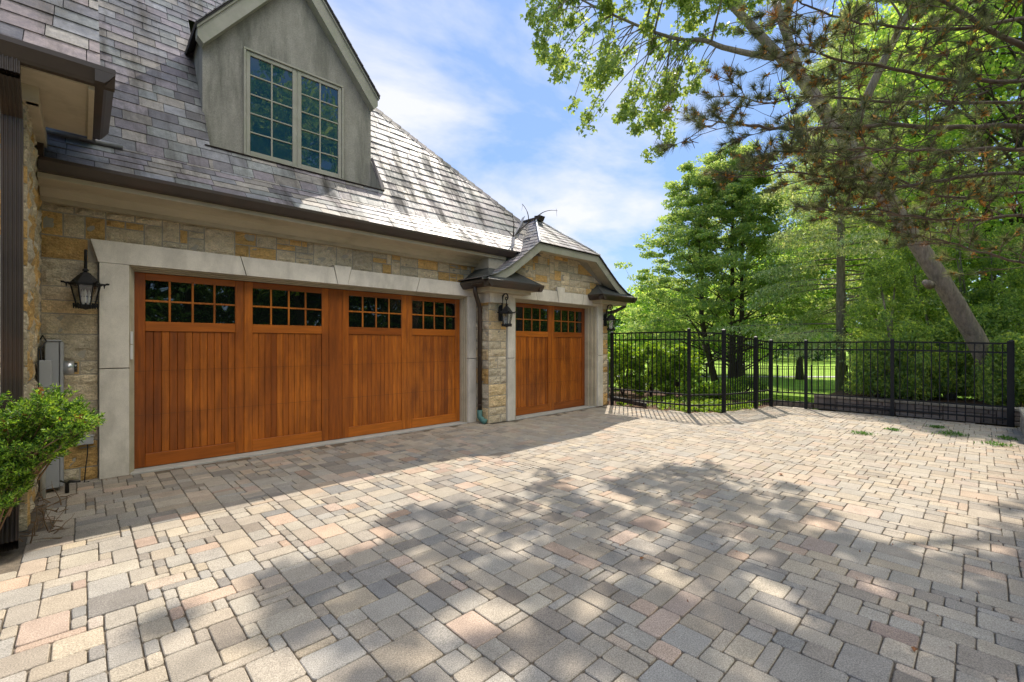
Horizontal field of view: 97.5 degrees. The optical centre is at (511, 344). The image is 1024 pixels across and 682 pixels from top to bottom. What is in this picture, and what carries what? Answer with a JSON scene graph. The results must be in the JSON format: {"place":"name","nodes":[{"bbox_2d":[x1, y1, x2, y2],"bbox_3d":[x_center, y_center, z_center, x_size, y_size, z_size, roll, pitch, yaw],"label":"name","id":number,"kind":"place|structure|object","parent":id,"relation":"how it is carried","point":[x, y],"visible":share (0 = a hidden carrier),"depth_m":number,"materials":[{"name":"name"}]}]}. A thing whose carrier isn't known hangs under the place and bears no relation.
{"place":"outdoors","nodes":[
{"label":"outdoors","id":0,"kind":"place"},
{"bbox_2d":[0,405,1023,681],"bbox_3d":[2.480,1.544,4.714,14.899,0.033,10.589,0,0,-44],"label":"driveway","id":1,"kind":"structure","parent":0,"point":[514,491],"depth_m":3.19,"materials":[{"name":"beige stone"}]},
{"bbox_2d":[19,484,76,543],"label":"dry twigs","id":2,"kind":"object","parent":1,"relation":"on","point":[46,519],"visible":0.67,"depth_m":3.73,"materials":[{"name":"brown plant"}]},
{"bbox_2d":[0,383,106,529],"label":"yew shrub","id":3,"kind":"object","parent":1,"relation":"on","point":[40,431],"visible":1,"depth_m":2.84,"materials":[{"name":"green plant"}]},
{"bbox_2d":[60,480,80,492],"bbox_3d":[-4.548,1.462,4.617,0.172,0.136,0.046,0,0,-13],"label":"path light","id":4,"kind":"object","parent":1,"relation":"on","point":[67,485],"visible":1,"depth_m":4.61,"materials":[{"name":"black metal"}]},
{"bbox_2d":[0,0,636,551],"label":"garage house","id":5,"kind":"structure","parent":1,"relation":"on","point":[276,222],"depth_m":6.43,"materials":[{"name":"stone"}]},
{"bbox_2d":[37,335,51,498],"bbox_3d":[-4.699,0.717,4.519,0.101,1.626,0.381,0,0,-44],"label":"junction box","id":6,"kind":"object","parent":5,"relation":"attached to","point":[44,373],"visible":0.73,"depth_m":4.43,"materials":[{"name":"grey metal"}]},
{"bbox_2d":[43,340,63,488],"bbox_3d":[-4.838,0.723,4.741,0.145,1.535,0.320,0,0,-44],"label":"utility cabinet","id":7,"kind":"object","parent":5,"relation":"attached to","point":[54,351],"visible":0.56,"depth_m":4.65,"materials":[{"name":"grey metal"}]},
{"bbox_2d":[64,361,76,374],"bbox_3d":[-4.740,0.250,4.820,0.104,0.150,0.150,0,0,-44],"label":"electric meter","id":8,"kind":"object","parent":7,"relation":"attached to","point":[70,367],"visible":0.95,"depth_m":4.78,"materials":[{"name":"silver"}]},
{"bbox_2d":[60,249,109,309],"bbox_3d":[-4.652,-0.708,4.897,0.387,0.666,0.362,0,0,-44],"label":"wall lantern","id":9,"kind":"object","parent":5,"relation":"attached to","point":[86,282],"depth_m":4.86,"materials":[{"name":"black metal"}]},
{"bbox_2d":[77,434,93,481],"bbox_3d":[-4.751,1.275,4.993,0.150,0.514,0.096,0,0,-44],"label":"outlet box","id":10,"kind":"object","parent":5,"relation":"attached to","point":[88,440],"visible":0.69,"depth_m":4.98,"materials":[{"name":"grey metal"}]},
{"bbox_2d":[134,272,459,468],"bbox_3d":[-2.827,0.318,7.157,4.912,2.395,0.086,0,0,-44],"label":"garage door","id":11,"kind":"structure","parent":5,"relation":"in","point":[222,367],"depth_m":6.56,"materials":[{"name":"brown wood"}]},
{"bbox_2d":[497,293,515,326],"bbox_3d":[-0.111,-0.658,8.656,0.387,0.666,0.362,0,0,-44],"label":"wall lantern","id":12,"kind":"object","parent":5,"relation":"attached to","point":[506,309],"depth_m":8.63,"materials":[{"name":"black metal"}]},
{"bbox_2d":[509,214,527,236],"bbox_3d":[0.036,-2.417,9.120,0.580,0.444,0.173,0,0,-32],"label":"fallen branch","id":13,"kind":"object","parent":5,"relation":"on","point":[513,235],"visible":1,"depth_m":9.16,"materials":[{"name":"wood"}]},
{"bbox_2d":[518,204,556,231],"bbox_3d":[0.483,-2.712,9.604,0.557,0.523,0.817,0,0,-44],"label":"fallen branch","id":14,"kind":"object","parent":5,"relation":"on","point":[536,217],"visible":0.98,"depth_m":9.60,"materials":[{"name":"wood"}]},
{"bbox_2d":[516,303,584,415],"bbox_3d":[0.867,0.318,10.252,2.500,2.395,0.082,0,0,-44],"label":"garage door","id":15,"kind":"structure","parent":5,"relation":"in","point":[550,340],"depth_m":10.18,"materials":[{"name":"brown wood"}]},
{"bbox_2d":[603,304,618,330],"bbox_3d":[2.441,-0.658,11.094,0.387,0.666,0.362,0,0,-44],"label":"wall lantern","id":16,"kind":"object","parent":5,"relation":"attached to","point":[610,317],"depth_m":11.08,"materials":[{"name":"black metal"}]},
{"bbox_2d":[726,334,757,409],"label":"metal gate","id":17,"kind":"structure","parent":1,"relation":"on","point":[755,373],"depth_m":10.41,"materials":[{"name":"black metal"}]},
{"bbox_2d":[844,430,874,435],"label":"leaf clump","id":18,"kind":"object","parent":1,"relation":"on","point":[862,433],"visible":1,"depth_m":7.64,"materials":[{"name":"green plant"}]},
{"bbox_2d":[758,338,1014,427],"bbox_3d":[7.726,0.713,9.747,4.237,1.675,0.755,0,0,35],"label":"metal fence","id":19,"kind":"object","parent":1,"relation":"on","point":[1010,406],"visible":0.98,"depth_m":9.51,"materials":[{"name":"black metal"}]},
{"bbox_2d":[884,427,898,430],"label":"leaf clump","id":20,"kind":"object","parent":1,"relation":"on","point":[892,428],"visible":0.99,"depth_m":7.95,"materials":[{"name":"green plant"}]},
{"bbox_2d":[814,395,1020,426],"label":"retaining wall","id":21,"kind":"structure","parent":1,"relation":"on","point":[943,408],"depth_m":9.27,"materials":[{"name":"grey stone"}]},
{"bbox_2d":[923,424,945,428],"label":"leaf clump","id":22,"kind":"object","parent":1,"relation":"on","point":[938,426],"visible":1,"depth_m":8.19,"materials":[{"name":"green plant"}]},
{"bbox_2d":[924,429,969,436],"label":"leaf clump","id":23,"kind":"object","parent":1,"relation":"on","point":[953,433],"visible":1,"depth_m":7.59,"materials":[{"name":"green plant"}]},
{"bbox_2d":[974,440,1014,446],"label":"leaf clump","id":24,"kind":"object","parent":1,"relation":"on","point":[996,444],"visible":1,"depth_m":6.79,"materials":[{"name":"green plant"}]},
{"bbox_2d":[988,434,1020,440],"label":"leaf clump","id":25,"kind":"object","parent":1,"relation":"on","point":[1004,437],"visible":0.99,"depth_m":7.23,"materials":[{"name":"green plant"}]},
{"bbox_2d":[1018,407,1023,434],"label":"retaining wall","id":26,"kind":"structure","parent":1,"relation":"on","point":[1021,410],"depth_m":7.74,"materials":[{"name":"grey stone"}]},
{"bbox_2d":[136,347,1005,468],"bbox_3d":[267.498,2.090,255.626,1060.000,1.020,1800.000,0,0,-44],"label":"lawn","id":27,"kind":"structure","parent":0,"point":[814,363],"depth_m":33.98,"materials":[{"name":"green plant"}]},
{"bbox_2d":[613,284,711,370],"bbox_3d":[11.111,-1.011,33.843,7.030,7.423,7.470,0,0,17],"label":"ash tree","id":28,"kind":"object","parent":27,"relation":"on","point":[645,308],"visible":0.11,"depth_m":32.80,"materials":[{"name":"green plant"}]},
{"bbox_2d":[645,289,719,369],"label":"ash tree","id":29,"kind":"object","parent":27,"relation":"on","point":[702,356],"visible":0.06,"depth_m":38.00,"materials":[{"name":"green plant"}]},
{"bbox_2d":[608,388,773,412],"bbox_3d":[-1.679,1.551,9.862,17.200,0.018,9.420,0,0,-44],"label":"mulch bed","id":30,"kind":"object","parent":27,"relation":"on","point":[646,395],"visible":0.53,"depth_m":12.10,"materials":[{"name":"brown soil"}]},
{"bbox_2d":[608,360,609,400],"bbox_3d":[2.260,0.970,12.153,0.540,1.120,0.550,0,0,-44],"label":"air conditioner","id":31,"kind":"object","parent":30,"relation":"on","point":[608,381],"visible":0.18,"depth_m":12.13,"materials":[{"name":"grey metal"}]},
{"bbox_2d":[608,341,647,395],"bbox_3d":[3.319,0.742,13.601,1.631,1.688,1.638,0,0,-44],"label":"hedge shrub","id":32,"kind":"object","parent":30,"relation":"on","point":[625,361],"visible":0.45,"depth_m":13.26,"materials":[{"name":"green plant"}]},
{"bbox_2d":[614,396,646,406],"bbox_3d":[2.932,1.426,11.136,0.875,0.211,0.155,0,0,36],"label":"drain extension","id":33,"kind":"object","parent":30,"relation":"on","point":[637,403],"visible":0.74,"depth_m":11.02,"materials":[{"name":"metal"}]},
{"bbox_2d":[622,340,680,395],"bbox_3d":[4.109,0.725,13.379,1.691,1.721,1.722,0,0,-3],"label":"hedge shrub","id":34,"kind":"object","parent":30,"relation":"on","point":[654,363],"visible":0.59,"depth_m":13.03,"materials":[{"name":"green plant"}]},
{"bbox_2d":[610,328,725,413],"bbox_3d":[3.522,0.593,10.487,2.662,1.915,0.577,0,0,30],"label":"metal fence","id":35,"kind":"object","parent":30,"relation":"on","point":[688,394],"visible":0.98,"depth_m":10.19,"materials":[{"name":"black metal"}]},
{"bbox_2d":[657,343,703,395],"bbox_3d":[4.948,0.770,13.261,1.448,1.631,1.381,0,0,-44],"label":"hedge shrub","id":36,"kind":"object","parent":30,"relation":"on","point":[681,367],"visible":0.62,"depth_m":12.91,"materials":[{"name":"green plant"}]},
{"bbox_2d":[691,380,731,399],"bbox_3d":[5.588,1.288,12.682,1.191,0.603,1.176,0,0,-44],"label":"hedge shrub","id":37,"kind":"object","parent":30,"relation":"on","point":[706,388],"visible":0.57,"depth_m":12.44,"materials":[{"name":"green plant"}]},
{"bbox_2d":[616,392,813,412],"bbox_3d":[5.261,1.511,11.799,5.251,0.214,2.917,0,0,-20],"label":"ground cover","id":38,"kind":"object","parent":30,"relation":"on","point":[696,401],"visible":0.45,"depth_m":11.46,"materials":[{"name":"green plant"}]},
{"bbox_2d":[691,266,788,374],"bbox_3d":[19.410,-2.058,38.037,9.756,9.519,8.898,0,0,-44],"label":"ash tree","id":39,"kind":"object","parent":27,"relation":"on","point":[716,349],"visible":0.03,"depth_m":36.85,"materials":[{"name":"green plant"}]},
{"bbox_2d":[608,139,872,391],"bbox_3d":[9.353,-3.309,19.652,10.905,11.179,9.684,0,0,-44],"label":"alder tree","id":40,"kind":"object","parent":27,"relation":"on","point":[700,257],"visible":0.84,"depth_m":18.77,"materials":[{"name":"green plant"}]},
{"bbox_2d":[727,375,767,394],"bbox_3d":[7.543,1.304,14.547,1.128,0.598,1.324,0,0,11],"label":"hedge shrub","id":41,"kind":"object","parent":27,"relation":"on","point":[745,384],"visible":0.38,"depth_m":14.35,"materials":[{"name":"green plant"}]},
{"bbox_2d":[774,400,813,408],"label":"kerb blocks","id":42,"kind":"structure","parent":27,"relation":"on","point":[785,404],"depth_m":11.00,"materials":[{"name":"grey stone"}]},
{"bbox_2d":[734,224,868,379],"bbox_3d":[21.475,-3.063,32.824,9.972,11.532,9.754,0,0,-44],"label":"ash tree","id":43,"kind":"object","parent":27,"relation":"on","point":[797,344],"visible":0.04,"depth_m":32.80,"materials":[{"name":"green plant"}]},
{"bbox_2d":[608,280,1006,360],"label":"woodland","id":44,"kind":"object","parent":27,"relation":"on","point":[618,323],"visible":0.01,"depth_m":70.27,"materials":[{"name":"green plant"}]},
{"bbox_2d":[717,0,976,391],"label":"hemlock tree","id":45,"kind":"object","parent":27,"relation":"on","point":[840,251],"visible":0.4,"depth_m":14.31,"materials":[{"name":"green plant"}]},
{"bbox_2d":[762,123,995,344],"bbox_3d":[21.674,-5.144,27.264,11.581,15.692,11.587,0,0,3],"label":"ash tree","id":46,"kind":"object","parent":27,"relation":"on","point":[830,296],"visible":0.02,"depth_m":27.75,"materials":[{"name":"green plant"}]},
{"bbox_2d":[771,0,1021,322],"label":"maple tree","id":47,"kind":"object","parent":27,"relation":"on","point":[994,117],"visible":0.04,"depth_m":17.55,"materials":[{"name":"green plant"}]},
{"bbox_2d":[803,0,1023,398],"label":"maple tree","id":48,"kind":"object","parent":27,"relation":"on","point":[992,223],"visible":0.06,"depth_m":15.18,"materials":[{"name":"green plant"}]},
{"bbox_2d":[876,230,958,385],"bbox_3d":[10.762,-0.860,11.925,1.898,4.496,1.971,0,0,-44],"label":"cedar tree","id":49,"kind":"object","parent":27,"relation":"on","point":[906,254],"visible":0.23,"depth_m":11.76,"materials":[{"name":"green plant"}]},
{"bbox_2d":[818,391,1023,426],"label":"raised bed","id":50,"kind":"object","parent":27,"relation":"on","point":[968,401],"visible":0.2,"depth_m":10.14,"materials":[{"name":"brown soil"}]},
{"bbox_2d":[519,0,996,404],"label":"leaning maple","id":51,"kind":"object","parent":50,"relation":"on","point":[968,326],"visible":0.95,"depth_m":9.93,"materials":[{"name":"green plant"}]},
{"bbox_2d":[652,0,1023,280],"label":"pine tree","id":52,"kind":"object","parent":50,"relation":"on","point":[856,125],"visible":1,"depth_m":5.01,"materials":[{"name":"green plant"}]},
{"bbox_2d":[841,332,904,398],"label":"cedar tree","id":53,"kind":"object","parent":50,"relation":"on","point":[875,337],"visible":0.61,"depth_m":10.80,"materials":[{"name":"green plant"}]},
{"bbox_2d":[842,253,929,395],"bbox_3d":[9.694,-0.481,11.587,1.811,3.737,1.902,0,0,-44],"label":"cedar tree","id":54,"kind":"object","parent":50,"relation":"on","point":[898,287],"visible":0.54,"depth_m":11.46,"materials":[{"name":"green plant"}]},
{"bbox_2d":[874,318,951,400],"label":"cedar tree","id":55,"kind":"object","parent":50,"relation":"on","point":[905,331],"visible":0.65,"depth_m":10.28,"materials":[{"name":"green plant"}]},
{"bbox_2d":[920,315,980,399],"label":"cedar tree","id":56,"kind":"object","parent":50,"relation":"on","point":[947,331],"visible":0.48,"depth_m":10.24,"materials":[{"name":"green plant"}]},
{"bbox_2d":[949,301,1022,399],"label":"cedar tree","id":57,"kind":"object","parent":50,"relation":"on","point":[986,316],"visible":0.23,"depth_m":10.07,"materials":[{"name":"green plant"}]},
{"bbox_2d":[971,330,1023,406],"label":"cedar tree","id":58,"kind":"object","parent":50,"relation":"on","point":[1019,370],"visible":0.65,"depth_m":8.90,"materials":[{"name":"green plant"}]},
{"bbox_2d":[988,237,1023,338],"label":"cedar tree","id":59,"kind":"object","parent":50,"relation":"on","point":[1012,299],"visible":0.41,"depth_m":9.97,"materials":[{"name":"green plant"}]},
{"bbox_2d":[834,0,1023,305],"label":"maple tree","id":60,"kind":"object","parent":27,"relation":"on","point":[994,58],"visible":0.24,"depth_m":12.91,"materials":[{"name":"green plant"}]},
{"bbox_2d":[921,221,1009,396],"bbox_3d":[12.015,-0.945,11.975,2.142,4.720,2.093,0,0,18],"label":"cedar tree","id":61,"kind":"object","parent":27,"relation":"on","point":[954,253],"visible":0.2,"depth_m":11.75,"materials":[{"name":"green plant"}]},
{"bbox_2d":[962,222,1023,393],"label":"cedar tree","id":62,"kind":"object","parent":27,"relation":"on","point":[985,263],"visible":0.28,"depth_m":11.18,"materials":[{"name":"green plant"}]},
{"bbox_2d":[327,0,1020,326],"label":"sky","id":63,"kind":"structure","parent":0,"point":[462,77],"materials":[{"name":"blue"}]},
{"bbox_2d":[617,376,834,376],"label":"path","id":64,"kind":"structure","parent":0,"point":[781,376],"depth_m":35.67,"materials":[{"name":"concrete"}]},
{"bbox_2d":[632,359,849,392],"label":"lawn","id":65,"kind":"structure","parent":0,"point":[778,366],"depth_m":23.99,"materials":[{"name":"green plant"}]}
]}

